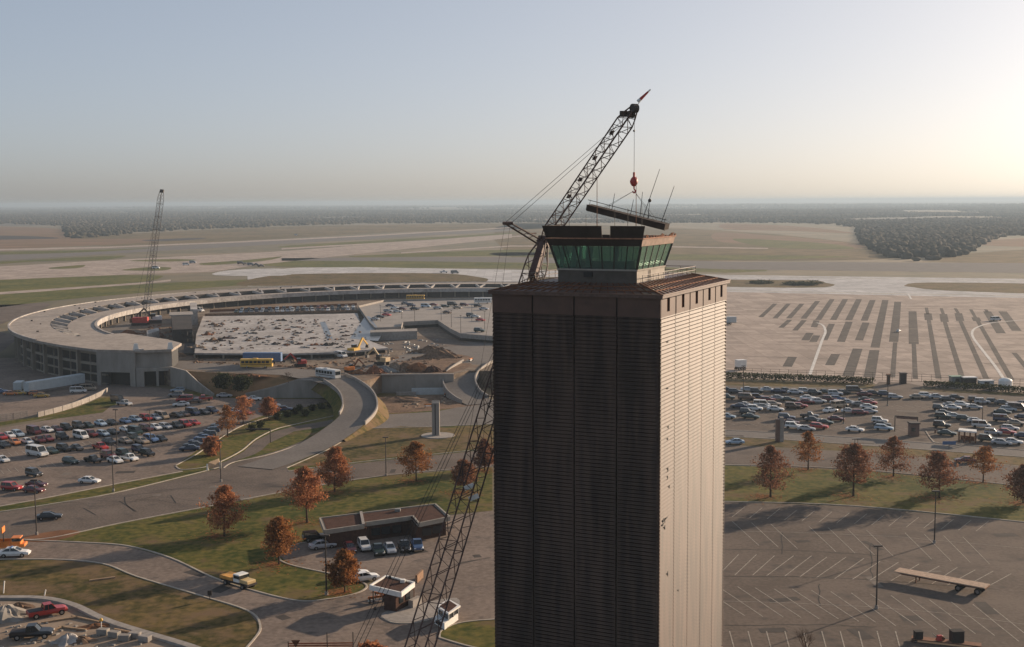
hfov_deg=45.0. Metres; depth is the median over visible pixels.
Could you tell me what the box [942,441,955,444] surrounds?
road sign
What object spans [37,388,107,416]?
barrier wall
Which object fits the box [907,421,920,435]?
kiosk
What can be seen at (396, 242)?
taxiway
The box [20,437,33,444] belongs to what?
parked car
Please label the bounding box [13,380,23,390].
box truck
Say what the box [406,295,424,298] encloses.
bus
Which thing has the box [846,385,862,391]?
van
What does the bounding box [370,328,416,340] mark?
ramp wall
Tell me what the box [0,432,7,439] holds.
parked car
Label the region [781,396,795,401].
parked car
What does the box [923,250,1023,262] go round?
field
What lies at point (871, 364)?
apron patches
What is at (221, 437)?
kerb
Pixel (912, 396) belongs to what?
parked car
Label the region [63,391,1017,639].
road patch
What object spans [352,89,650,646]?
crawler crane
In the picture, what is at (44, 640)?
debris
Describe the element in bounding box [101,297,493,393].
ground
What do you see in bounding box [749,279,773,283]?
bush
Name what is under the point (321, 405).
shrub
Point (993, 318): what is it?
service vehicle
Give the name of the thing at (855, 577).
parking bay line
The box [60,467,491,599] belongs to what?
grass verge
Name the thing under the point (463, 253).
grass
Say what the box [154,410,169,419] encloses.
van
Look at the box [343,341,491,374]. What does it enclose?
road
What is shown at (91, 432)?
parked car
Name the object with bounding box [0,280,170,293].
taxiway
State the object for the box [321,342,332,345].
rubble heap
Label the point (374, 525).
office building
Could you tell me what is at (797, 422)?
parked car
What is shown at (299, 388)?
retaining wall
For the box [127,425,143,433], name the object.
van
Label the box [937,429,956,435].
parked car
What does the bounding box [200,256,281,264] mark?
grass
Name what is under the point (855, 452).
autumn tree
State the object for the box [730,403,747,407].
parked car
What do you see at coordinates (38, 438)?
pickup truck
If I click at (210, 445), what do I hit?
autumn tree
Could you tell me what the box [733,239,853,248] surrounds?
grass
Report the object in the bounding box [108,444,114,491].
lamp post
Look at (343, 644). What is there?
barrier
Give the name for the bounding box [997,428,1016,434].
parked car
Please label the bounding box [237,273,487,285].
grass
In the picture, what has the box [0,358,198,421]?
service yard
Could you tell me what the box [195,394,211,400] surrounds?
pickup truck
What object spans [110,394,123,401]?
van
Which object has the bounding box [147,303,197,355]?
stair tower
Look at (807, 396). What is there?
parked car
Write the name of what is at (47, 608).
pickup truck
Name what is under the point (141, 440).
parked car
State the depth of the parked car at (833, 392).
379.76 m
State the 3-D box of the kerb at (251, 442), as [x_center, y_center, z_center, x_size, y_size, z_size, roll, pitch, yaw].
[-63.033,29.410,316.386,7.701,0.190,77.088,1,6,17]
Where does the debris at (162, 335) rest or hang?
on the ground at (374, 382)
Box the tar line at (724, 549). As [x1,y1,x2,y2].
[70,474,998,626]
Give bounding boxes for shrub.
[247,424,257,430]
[256,420,264,427]
[273,412,280,418]
[283,410,290,416]
[291,407,299,413]
[296,404,302,410]
[301,409,308,415]
[307,404,316,410]
[317,402,325,408]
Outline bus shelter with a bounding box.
[958,428,976,442]
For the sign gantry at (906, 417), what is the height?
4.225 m
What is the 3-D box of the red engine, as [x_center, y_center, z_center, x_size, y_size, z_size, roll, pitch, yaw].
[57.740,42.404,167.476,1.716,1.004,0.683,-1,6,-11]
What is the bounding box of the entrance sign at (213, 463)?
[206,458,219,469]
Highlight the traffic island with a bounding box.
[381,598,459,621]
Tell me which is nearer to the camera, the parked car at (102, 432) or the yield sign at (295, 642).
the yield sign at (295, 642)
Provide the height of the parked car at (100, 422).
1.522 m
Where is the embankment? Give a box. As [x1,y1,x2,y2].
[189,371,329,396]
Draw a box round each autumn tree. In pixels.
[196,485,251,535]
[198,436,222,455]
[216,404,240,435]
[232,394,258,423]
[257,397,281,418]
[261,515,305,563]
[274,465,329,522]
[313,446,353,491]
[320,548,361,591]
[395,441,436,480]
[448,459,478,492]
[469,438,493,467]
[748,445,798,496]
[790,431,823,469]
[830,443,887,495]
[871,435,918,476]
[911,450,974,497]
[962,445,1010,482]
[1000,464,1023,502]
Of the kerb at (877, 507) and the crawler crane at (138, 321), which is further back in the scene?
the crawler crane at (138, 321)
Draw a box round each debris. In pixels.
[0,604,142,646]
[138,325,171,339]
[192,355,439,371]
[200,317,360,349]
[203,318,365,349]
[377,339,443,355]
[386,395,451,407]
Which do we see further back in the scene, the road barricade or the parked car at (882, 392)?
the parked car at (882, 392)
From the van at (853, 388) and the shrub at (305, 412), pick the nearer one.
the shrub at (305, 412)
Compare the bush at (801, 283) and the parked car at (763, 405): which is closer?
the parked car at (763, 405)
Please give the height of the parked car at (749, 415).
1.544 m
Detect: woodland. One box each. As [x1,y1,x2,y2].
[0,203,1023,209]
[0,205,1023,260]
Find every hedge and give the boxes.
[726,371,875,383]
[922,380,1023,392]
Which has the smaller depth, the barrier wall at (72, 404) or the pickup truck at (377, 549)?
the pickup truck at (377, 549)
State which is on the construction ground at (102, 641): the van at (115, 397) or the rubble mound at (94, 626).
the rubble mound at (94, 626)
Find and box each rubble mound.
[0,604,26,623]
[13,602,34,608]
[49,632,77,646]
[70,636,97,644]
[76,623,110,630]
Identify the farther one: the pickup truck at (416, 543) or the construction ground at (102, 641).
the pickup truck at (416, 543)
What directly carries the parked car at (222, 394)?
on the car park at (168, 457)
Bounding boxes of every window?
[371,527,379,535]
[381,526,389,533]
[392,525,400,532]
[422,527,430,535]
[433,525,440,532]
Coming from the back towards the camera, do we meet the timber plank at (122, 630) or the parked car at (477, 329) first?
the parked car at (477, 329)
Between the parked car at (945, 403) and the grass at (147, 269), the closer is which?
the parked car at (945, 403)
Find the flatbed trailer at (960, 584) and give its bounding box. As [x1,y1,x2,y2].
[894,568,989,594]
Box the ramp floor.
[372,336,470,349]
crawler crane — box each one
[129,189,163,325]
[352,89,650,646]
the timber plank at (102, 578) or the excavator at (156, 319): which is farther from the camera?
the excavator at (156, 319)
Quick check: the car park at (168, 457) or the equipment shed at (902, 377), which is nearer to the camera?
the car park at (168, 457)
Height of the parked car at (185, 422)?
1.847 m
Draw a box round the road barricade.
[368,594,383,603]
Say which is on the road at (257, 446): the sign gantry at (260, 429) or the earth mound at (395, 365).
the sign gantry at (260, 429)
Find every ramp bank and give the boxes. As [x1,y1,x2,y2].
[308,379,341,438]
[344,397,388,441]
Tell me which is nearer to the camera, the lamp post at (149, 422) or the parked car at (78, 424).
the lamp post at (149, 422)
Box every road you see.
[0,435,1018,538]
[0,511,494,646]
[102,315,156,333]
[174,361,340,385]
[213,419,333,467]
[241,375,376,468]
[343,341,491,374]
[361,403,493,427]
[444,353,493,404]
[725,430,1023,456]
[872,382,922,391]
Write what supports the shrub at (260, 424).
on the grass at (237, 440)
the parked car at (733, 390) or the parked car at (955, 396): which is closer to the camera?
the parked car at (955, 396)
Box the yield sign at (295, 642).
[291,640,299,646]
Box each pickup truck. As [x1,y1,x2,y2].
[9,622,53,640]
[26,601,67,619]
[31,435,45,443]
[83,454,101,462]
[92,442,108,449]
[116,399,132,405]
[120,453,138,461]
[169,421,183,428]
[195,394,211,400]
[370,542,384,555]
[397,539,410,552]
[411,538,423,550]
[800,411,819,417]
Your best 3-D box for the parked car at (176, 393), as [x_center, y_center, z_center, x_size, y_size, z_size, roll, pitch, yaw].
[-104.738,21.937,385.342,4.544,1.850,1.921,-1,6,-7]
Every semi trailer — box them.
[23,373,84,393]
[243,352,282,363]
[726,316,736,324]
[735,359,746,369]
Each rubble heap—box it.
[201,332,213,335]
[204,337,218,341]
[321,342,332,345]
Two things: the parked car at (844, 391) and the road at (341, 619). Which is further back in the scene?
the parked car at (844, 391)
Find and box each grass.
[0,248,146,254]
[0,256,124,263]
[0,275,162,291]
[0,279,246,306]
[0,397,115,425]
[49,265,84,268]
[123,267,170,270]
[131,259,192,261]
[177,402,332,466]
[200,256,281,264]
[236,433,312,460]
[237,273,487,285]
[262,261,766,272]
[279,232,521,246]
[349,249,555,256]
[491,252,852,259]
[528,277,834,287]
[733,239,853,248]
[904,282,1023,292]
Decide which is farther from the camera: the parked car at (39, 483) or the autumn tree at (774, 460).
the parked car at (39, 483)
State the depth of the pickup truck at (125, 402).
368.92 m
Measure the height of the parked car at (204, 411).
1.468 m
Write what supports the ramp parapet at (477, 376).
on the ramp road at (463, 387)
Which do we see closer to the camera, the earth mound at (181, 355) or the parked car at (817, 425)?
the parked car at (817, 425)
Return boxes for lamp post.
[30,479,37,534]
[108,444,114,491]
[112,409,117,447]
[147,409,151,442]
[217,440,222,481]
[321,534,329,594]
[382,437,388,475]
[873,545,882,608]
[932,490,939,542]
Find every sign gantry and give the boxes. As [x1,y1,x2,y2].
[245,428,270,442]
[894,415,917,430]
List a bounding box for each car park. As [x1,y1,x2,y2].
[0,397,327,505]
[723,502,1023,646]
[725,386,1023,450]
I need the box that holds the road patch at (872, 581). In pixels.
[24,410,940,623]
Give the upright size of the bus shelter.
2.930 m
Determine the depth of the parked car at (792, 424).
325.65 m
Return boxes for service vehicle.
[990,316,1001,320]
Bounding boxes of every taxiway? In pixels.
[0,227,509,250]
[0,234,511,279]
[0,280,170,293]
[183,254,284,258]
[247,267,1023,297]
[282,235,528,248]
[401,245,767,253]
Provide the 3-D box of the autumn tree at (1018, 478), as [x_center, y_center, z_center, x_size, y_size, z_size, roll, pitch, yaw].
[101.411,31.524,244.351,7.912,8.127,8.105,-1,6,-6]
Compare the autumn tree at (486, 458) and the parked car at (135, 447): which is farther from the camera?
the parked car at (135, 447)
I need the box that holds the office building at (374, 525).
[319,503,450,548]
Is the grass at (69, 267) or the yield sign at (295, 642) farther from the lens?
the grass at (69, 267)
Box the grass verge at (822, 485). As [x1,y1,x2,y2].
[724,465,1023,520]
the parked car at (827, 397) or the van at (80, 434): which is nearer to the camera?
the van at (80, 434)
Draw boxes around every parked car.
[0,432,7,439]
[0,440,10,447]
[0,455,9,462]
[0,481,22,490]
[3,390,17,395]
[4,431,15,438]
[7,438,20,444]
[11,429,24,436]
[14,390,26,394]
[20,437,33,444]
[22,485,45,493]
[25,467,42,477]
[25,480,47,486]
[28,390,44,395]
[33,392,49,397]
[36,511,62,520]
[40,426,53,432]
[42,434,54,441]
[45,446,58,453]
[51,425,62,431]
[55,431,68,439]
[55,442,71,451]
[60,422,72,430]
[62,456,79,464]
[69,443,83,450]
[71,420,84,428]
[78,476,100,483]
[83,421,93,427]
[85,429,98,437]
[94,419,106,425]
[96,429,109,436]
[100,449,116,457]
[101,437,115,443]
[105,419,118,425]
[106,428,119,434]
[107,455,123,463]
[115,447,129,455]
[117,436,132,443]
[119,417,131,423]
[119,425,127,431]
[126,432,140,440]
[128,415,142,421]
[131,444,143,453]
[134,437,149,443]
[138,423,153,431]
[139,413,152,420]
[140,447,154,456]
[143,433,158,441]
[150,413,161,419]
[150,423,161,429]
[156,435,167,441]
[158,422,172,428]
[168,391,183,396]
[169,411,183,417]
[170,387,184,391]
[172,401,188,406]
[178,419,191,427]
[179,444,199,450]
[180,411,190,416]
[183,441,202,445]
[187,398,202,402]
[188,419,200,425]
[188,437,206,442]
[193,434,211,438]
[197,430,216,435]
[199,408,210,414]
[203,426,219,432]
[206,406,218,413]
[216,392,231,397]
[246,395,261,400]
[277,405,292,411]
[301,530,324,541]
[308,539,336,549]
[343,541,356,551]
[354,571,379,582]
[357,536,371,551]
[383,542,396,553]
[474,327,485,331]
[725,393,734,399]
[725,413,735,418]
[725,438,744,444]
[728,388,742,392]
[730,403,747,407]
[739,407,755,414]
[740,386,750,390]
[741,413,759,419]
[748,404,762,410]
[750,387,763,393]
[751,393,762,397]
[757,403,770,407]
[760,386,773,390]
[760,396,775,400]
[767,400,781,405]
[767,405,783,411]
[771,388,785,392]
[771,395,783,398]
[778,412,795,418]
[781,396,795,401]
[784,419,799,423]
[785,402,800,408]
[785,421,800,428]
[787,389,802,393]
[795,402,807,407]
[797,425,815,430]
[798,387,807,391]
[798,398,814,403]
[800,395,813,398]
[804,416,820,421]
[808,388,821,394]
[809,422,828,428]
[810,397,826,403]
[816,419,833,424]
[822,395,836,399]
[822,407,837,412]
[827,415,844,420]
[828,389,842,395]
[831,395,845,399]
[837,389,850,394]
[841,407,851,412]
[845,425,864,431]
[851,401,863,405]
[852,409,868,414]
[856,391,872,396]
[858,396,873,400]
[860,399,876,404]
[860,403,877,409]
[862,408,877,413]
[866,390,877,394]
[871,416,888,422]
[873,421,890,425]
[874,423,893,430]
[878,390,893,396]
[888,393,902,398]
[909,394,924,398]
[918,392,930,396]
[928,393,943,398]
[932,403,948,409]
[933,420,951,427]
[934,412,951,418]
[935,409,950,413]
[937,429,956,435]
[939,396,954,400]
[942,401,958,405]
[945,404,961,409]
[947,394,963,399]
[947,412,957,416]
[954,401,969,405]
[954,456,976,462]
[956,414,970,419]
[966,404,981,409]
[967,396,976,401]
[967,417,981,422]
[974,397,990,403]
[978,433,995,441]
[984,427,1002,435]
[985,398,996,401]
[991,438,1012,445]
[993,408,1011,413]
[994,399,1009,404]
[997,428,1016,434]
[1000,405,1016,411]
[1001,424,1019,430]
[1005,437,1023,444]
[1006,419,1023,425]
[1014,413,1023,418]
[1014,431,1023,437]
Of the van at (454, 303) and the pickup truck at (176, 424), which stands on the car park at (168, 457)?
the pickup truck at (176, 424)
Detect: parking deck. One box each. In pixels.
[194,313,388,358]
[205,303,357,315]
[358,298,492,342]
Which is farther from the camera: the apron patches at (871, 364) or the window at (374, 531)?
the apron patches at (871, 364)
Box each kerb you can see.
[0,467,218,511]
[0,471,182,506]
[0,558,261,646]
[0,595,199,646]
[23,466,492,539]
[26,539,367,601]
[175,416,331,469]
[176,413,281,464]
[223,443,299,467]
[286,424,484,467]
[290,450,473,470]
[380,617,432,623]
[438,618,494,637]
[439,637,474,646]
[492,464,1019,485]
[725,436,1022,456]
[725,501,1023,521]
[730,430,933,443]
[925,431,1023,449]
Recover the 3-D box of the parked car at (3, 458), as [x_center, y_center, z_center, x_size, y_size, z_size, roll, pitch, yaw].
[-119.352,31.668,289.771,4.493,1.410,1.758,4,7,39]
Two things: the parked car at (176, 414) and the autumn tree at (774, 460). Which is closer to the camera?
the autumn tree at (774, 460)
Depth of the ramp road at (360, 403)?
324.87 m
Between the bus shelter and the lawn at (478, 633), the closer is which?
the lawn at (478, 633)
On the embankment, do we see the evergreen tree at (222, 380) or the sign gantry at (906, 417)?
the evergreen tree at (222, 380)
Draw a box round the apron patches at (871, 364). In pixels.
[759,299,1023,378]
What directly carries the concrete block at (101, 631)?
on the construction ground at (102, 641)
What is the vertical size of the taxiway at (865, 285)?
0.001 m
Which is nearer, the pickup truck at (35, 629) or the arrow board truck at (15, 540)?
the pickup truck at (35, 629)
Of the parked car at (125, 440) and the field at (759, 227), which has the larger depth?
the field at (759, 227)
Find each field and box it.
[0,226,157,250]
[80,223,553,245]
[494,223,897,260]
[711,233,863,247]
[719,224,849,232]
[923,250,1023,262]
[982,238,1023,246]
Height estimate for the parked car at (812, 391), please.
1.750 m
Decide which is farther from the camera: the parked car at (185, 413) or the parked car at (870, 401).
the parked car at (870, 401)
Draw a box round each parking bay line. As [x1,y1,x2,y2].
[723,507,1023,646]
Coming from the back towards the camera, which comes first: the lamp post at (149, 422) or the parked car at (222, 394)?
the parked car at (222, 394)
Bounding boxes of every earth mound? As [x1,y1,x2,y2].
[115,330,137,334]
[178,352,186,356]
[231,373,267,376]
[348,369,363,373]
[363,366,386,373]
[379,365,398,372]
[379,396,432,402]
[389,362,405,370]
[399,362,409,370]
[406,362,427,371]
[408,345,450,352]
[412,347,461,358]
[422,365,445,372]
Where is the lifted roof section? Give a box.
[586,169,673,230]
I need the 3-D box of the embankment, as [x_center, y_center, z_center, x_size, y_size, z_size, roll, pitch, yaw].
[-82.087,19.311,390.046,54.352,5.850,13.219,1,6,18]
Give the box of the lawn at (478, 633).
[441,620,495,646]
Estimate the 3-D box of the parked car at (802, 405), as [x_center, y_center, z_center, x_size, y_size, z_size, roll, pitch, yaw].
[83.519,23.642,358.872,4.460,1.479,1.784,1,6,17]
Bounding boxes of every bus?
[240,358,272,367]
[315,367,340,378]
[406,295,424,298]
[474,297,491,303]
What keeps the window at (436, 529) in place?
in the office building at (374, 525)
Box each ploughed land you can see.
[0,236,55,239]
[142,238,204,240]
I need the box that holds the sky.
[0,0,1023,206]
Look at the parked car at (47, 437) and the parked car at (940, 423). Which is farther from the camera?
the parked car at (940, 423)
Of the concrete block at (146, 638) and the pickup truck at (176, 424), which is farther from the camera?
the pickup truck at (176, 424)
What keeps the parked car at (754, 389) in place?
on the car park at (764, 422)
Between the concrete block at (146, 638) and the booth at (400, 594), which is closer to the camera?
the concrete block at (146, 638)
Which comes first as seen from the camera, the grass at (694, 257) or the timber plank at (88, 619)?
the timber plank at (88, 619)
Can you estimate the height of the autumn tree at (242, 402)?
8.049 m
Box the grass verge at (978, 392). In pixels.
[920,389,1023,395]
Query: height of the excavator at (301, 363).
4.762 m
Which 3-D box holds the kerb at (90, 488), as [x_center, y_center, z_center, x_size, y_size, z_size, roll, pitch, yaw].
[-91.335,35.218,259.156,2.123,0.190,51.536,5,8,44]
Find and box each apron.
[0,303,49,351]
[213,269,293,275]
[725,292,1023,392]
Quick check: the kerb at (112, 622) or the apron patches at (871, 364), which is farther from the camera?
the apron patches at (871, 364)
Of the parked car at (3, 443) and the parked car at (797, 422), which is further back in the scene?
the parked car at (797, 422)
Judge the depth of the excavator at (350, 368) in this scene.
397.95 m
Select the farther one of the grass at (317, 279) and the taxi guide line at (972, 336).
the grass at (317, 279)
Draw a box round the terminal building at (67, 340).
[8,282,521,386]
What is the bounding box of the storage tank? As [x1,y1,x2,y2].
[998,378,1012,385]
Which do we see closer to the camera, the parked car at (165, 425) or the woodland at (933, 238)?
the parked car at (165, 425)
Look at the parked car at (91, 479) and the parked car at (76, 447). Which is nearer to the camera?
the parked car at (91, 479)
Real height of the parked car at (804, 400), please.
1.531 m
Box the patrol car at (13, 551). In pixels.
[0,546,30,557]
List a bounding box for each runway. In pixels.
[0,229,511,259]
[282,257,1023,272]
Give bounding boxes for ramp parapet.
[323,379,343,414]
[344,373,377,424]
[442,359,463,402]
[475,360,492,397]
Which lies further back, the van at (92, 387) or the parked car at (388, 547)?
the van at (92, 387)
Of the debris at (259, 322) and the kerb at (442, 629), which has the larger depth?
the debris at (259, 322)
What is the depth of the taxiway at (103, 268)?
1251.83 m
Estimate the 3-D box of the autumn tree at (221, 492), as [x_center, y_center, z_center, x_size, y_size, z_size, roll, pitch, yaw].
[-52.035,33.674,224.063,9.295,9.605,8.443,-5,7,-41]
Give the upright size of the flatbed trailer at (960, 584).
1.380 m
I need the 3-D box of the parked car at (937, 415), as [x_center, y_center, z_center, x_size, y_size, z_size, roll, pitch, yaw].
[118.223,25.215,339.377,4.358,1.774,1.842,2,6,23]
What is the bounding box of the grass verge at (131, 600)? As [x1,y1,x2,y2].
[0,560,258,646]
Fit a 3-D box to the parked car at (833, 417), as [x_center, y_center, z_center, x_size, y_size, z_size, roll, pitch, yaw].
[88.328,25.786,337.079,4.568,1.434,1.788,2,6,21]
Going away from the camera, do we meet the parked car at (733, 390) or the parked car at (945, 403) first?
the parked car at (945, 403)
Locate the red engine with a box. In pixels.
[932,633,944,640]
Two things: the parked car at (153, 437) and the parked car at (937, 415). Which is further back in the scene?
the parked car at (937, 415)
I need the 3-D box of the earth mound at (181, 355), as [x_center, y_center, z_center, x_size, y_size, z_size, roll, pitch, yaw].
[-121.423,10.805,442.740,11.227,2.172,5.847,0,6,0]
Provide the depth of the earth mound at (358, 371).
395.06 m
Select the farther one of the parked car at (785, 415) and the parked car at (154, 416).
the parked car at (154, 416)
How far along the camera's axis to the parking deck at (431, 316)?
564.98 m
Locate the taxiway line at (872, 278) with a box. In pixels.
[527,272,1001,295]
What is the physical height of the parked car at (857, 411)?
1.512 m
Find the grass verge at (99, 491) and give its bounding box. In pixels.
[0,467,208,510]
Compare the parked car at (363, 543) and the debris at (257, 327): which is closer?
the parked car at (363, 543)
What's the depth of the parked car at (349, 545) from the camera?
213.25 m
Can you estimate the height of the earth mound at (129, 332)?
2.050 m
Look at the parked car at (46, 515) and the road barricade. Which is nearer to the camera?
the road barricade
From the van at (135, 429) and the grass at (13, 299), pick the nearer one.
the van at (135, 429)
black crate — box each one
[913,630,922,638]
[949,628,964,642]
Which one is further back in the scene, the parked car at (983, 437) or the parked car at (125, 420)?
the parked car at (125, 420)
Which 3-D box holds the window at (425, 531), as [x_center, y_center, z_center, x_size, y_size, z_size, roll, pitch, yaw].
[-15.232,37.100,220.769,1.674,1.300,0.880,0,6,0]
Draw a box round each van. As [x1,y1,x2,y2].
[25,444,48,457]
[26,424,41,434]
[69,386,86,392]
[72,429,88,439]
[80,384,96,390]
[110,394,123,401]
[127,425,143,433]
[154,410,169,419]
[176,394,192,401]
[185,407,199,415]
[335,350,347,357]
[421,303,430,306]
[447,301,457,305]
[738,392,754,400]
[753,399,770,404]
[831,400,847,407]
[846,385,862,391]
[971,419,990,427]
[993,413,1011,421]
[1008,402,1023,410]
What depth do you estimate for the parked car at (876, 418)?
333.12 m
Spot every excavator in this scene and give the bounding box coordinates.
[135,308,161,323]
[283,353,306,366]
[344,359,365,372]
[347,337,369,355]
[365,347,389,365]
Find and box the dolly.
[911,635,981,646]
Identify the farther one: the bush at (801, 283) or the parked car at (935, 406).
the bush at (801, 283)
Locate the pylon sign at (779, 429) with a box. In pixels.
[775,417,783,441]
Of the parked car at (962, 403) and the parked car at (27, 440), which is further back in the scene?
the parked car at (962, 403)
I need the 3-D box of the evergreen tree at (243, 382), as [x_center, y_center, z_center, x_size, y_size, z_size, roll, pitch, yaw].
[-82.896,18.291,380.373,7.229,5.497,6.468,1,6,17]
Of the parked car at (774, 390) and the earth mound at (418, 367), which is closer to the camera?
the parked car at (774, 390)
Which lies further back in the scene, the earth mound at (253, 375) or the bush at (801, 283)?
the bush at (801, 283)
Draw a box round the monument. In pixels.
[421,400,454,438]
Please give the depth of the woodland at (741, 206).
10939.16 m
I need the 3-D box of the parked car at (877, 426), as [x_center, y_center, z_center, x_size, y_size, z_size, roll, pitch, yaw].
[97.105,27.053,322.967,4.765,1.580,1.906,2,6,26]
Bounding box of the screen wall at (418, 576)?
[415,569,422,582]
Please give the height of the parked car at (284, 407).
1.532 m
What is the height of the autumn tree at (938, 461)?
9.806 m
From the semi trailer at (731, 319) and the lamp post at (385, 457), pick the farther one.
the semi trailer at (731, 319)
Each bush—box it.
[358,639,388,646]
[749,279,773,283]
[781,280,821,284]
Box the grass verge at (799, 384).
[725,381,874,387]
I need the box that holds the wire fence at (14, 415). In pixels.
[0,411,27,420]
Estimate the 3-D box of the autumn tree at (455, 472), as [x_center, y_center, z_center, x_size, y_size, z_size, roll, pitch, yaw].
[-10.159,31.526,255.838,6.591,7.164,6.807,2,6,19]
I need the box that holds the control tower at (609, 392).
[488,221,730,646]
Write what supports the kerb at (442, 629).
on the ground at (848, 235)
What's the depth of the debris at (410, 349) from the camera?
472.18 m
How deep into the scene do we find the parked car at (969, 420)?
332.43 m
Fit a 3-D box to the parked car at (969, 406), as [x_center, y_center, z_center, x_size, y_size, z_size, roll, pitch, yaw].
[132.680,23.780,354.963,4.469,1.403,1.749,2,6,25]
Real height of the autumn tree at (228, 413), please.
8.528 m
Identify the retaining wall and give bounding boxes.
[170,366,214,396]
[245,379,322,397]
[381,373,453,392]
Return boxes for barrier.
[288,632,353,646]
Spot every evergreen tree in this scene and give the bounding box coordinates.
[209,372,232,388]
[229,374,252,391]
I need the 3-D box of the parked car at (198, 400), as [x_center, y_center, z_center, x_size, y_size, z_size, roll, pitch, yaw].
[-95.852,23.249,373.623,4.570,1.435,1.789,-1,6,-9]
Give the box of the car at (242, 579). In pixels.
[220,571,256,589]
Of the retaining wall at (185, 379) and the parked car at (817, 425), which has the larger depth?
the retaining wall at (185, 379)
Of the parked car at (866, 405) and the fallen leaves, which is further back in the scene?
the parked car at (866, 405)
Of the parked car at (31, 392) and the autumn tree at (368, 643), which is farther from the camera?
the parked car at (31, 392)
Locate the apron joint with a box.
[735,300,1023,379]
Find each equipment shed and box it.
[886,374,890,384]
[899,372,907,383]
[948,375,960,382]
[961,376,977,385]
[977,379,994,385]
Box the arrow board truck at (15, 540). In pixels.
[0,525,26,547]
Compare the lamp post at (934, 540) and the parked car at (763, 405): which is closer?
the lamp post at (934, 540)
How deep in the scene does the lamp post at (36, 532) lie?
224.84 m
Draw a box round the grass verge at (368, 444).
[291,424,493,466]
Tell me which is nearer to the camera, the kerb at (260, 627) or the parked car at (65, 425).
the kerb at (260, 627)
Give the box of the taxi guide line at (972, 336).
[809,294,1018,377]
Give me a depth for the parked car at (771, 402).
361.41 m
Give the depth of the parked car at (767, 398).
369.85 m
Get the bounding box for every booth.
[369,575,421,611]
[434,600,460,629]
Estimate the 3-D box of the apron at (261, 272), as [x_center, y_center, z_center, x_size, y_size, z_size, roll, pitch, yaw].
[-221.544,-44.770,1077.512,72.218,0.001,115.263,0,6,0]
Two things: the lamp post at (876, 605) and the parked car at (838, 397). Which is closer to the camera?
the lamp post at (876, 605)
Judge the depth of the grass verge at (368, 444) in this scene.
309.94 m
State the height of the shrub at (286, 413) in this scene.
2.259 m
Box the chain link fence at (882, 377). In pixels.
[734,368,1023,386]
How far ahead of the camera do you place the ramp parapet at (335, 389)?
362.06 m
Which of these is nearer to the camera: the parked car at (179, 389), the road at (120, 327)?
the parked car at (179, 389)
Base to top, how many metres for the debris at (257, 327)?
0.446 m
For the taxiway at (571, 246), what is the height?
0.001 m
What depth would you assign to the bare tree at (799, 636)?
161.74 m
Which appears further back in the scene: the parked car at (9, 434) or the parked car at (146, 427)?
the parked car at (146, 427)
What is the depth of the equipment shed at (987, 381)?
396.75 m
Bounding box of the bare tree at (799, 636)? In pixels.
[792,628,814,646]
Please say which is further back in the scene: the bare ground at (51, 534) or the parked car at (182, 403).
the parked car at (182, 403)
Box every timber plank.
[41,616,75,622]
[58,626,86,630]
[71,615,99,622]
[89,576,114,580]
[114,628,129,632]
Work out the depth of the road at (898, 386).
397.70 m
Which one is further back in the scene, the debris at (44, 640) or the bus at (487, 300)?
the bus at (487, 300)
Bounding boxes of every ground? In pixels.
[0,201,1023,616]
[0,601,178,646]
[23,530,79,541]
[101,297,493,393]
[367,354,471,375]
[378,395,488,412]
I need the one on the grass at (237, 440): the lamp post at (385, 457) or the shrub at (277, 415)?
the shrub at (277, 415)
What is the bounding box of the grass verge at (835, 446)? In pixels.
[725,437,1023,464]
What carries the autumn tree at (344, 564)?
on the grass verge at (217, 557)
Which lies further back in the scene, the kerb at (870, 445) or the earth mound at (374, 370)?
the earth mound at (374, 370)
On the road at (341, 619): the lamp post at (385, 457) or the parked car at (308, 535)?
the parked car at (308, 535)
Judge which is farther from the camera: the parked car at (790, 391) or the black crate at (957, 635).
the parked car at (790, 391)
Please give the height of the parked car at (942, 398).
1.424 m
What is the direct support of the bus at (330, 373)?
on the ramp road at (360, 403)
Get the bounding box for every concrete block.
[96,627,109,635]
[107,630,120,637]
[117,633,130,640]
[128,631,141,638]
[138,634,151,642]
[396,392,415,395]
[412,388,443,394]
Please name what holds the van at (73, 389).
on the service yard at (12, 370)
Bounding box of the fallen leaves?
[174,418,1023,599]
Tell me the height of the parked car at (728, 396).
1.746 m

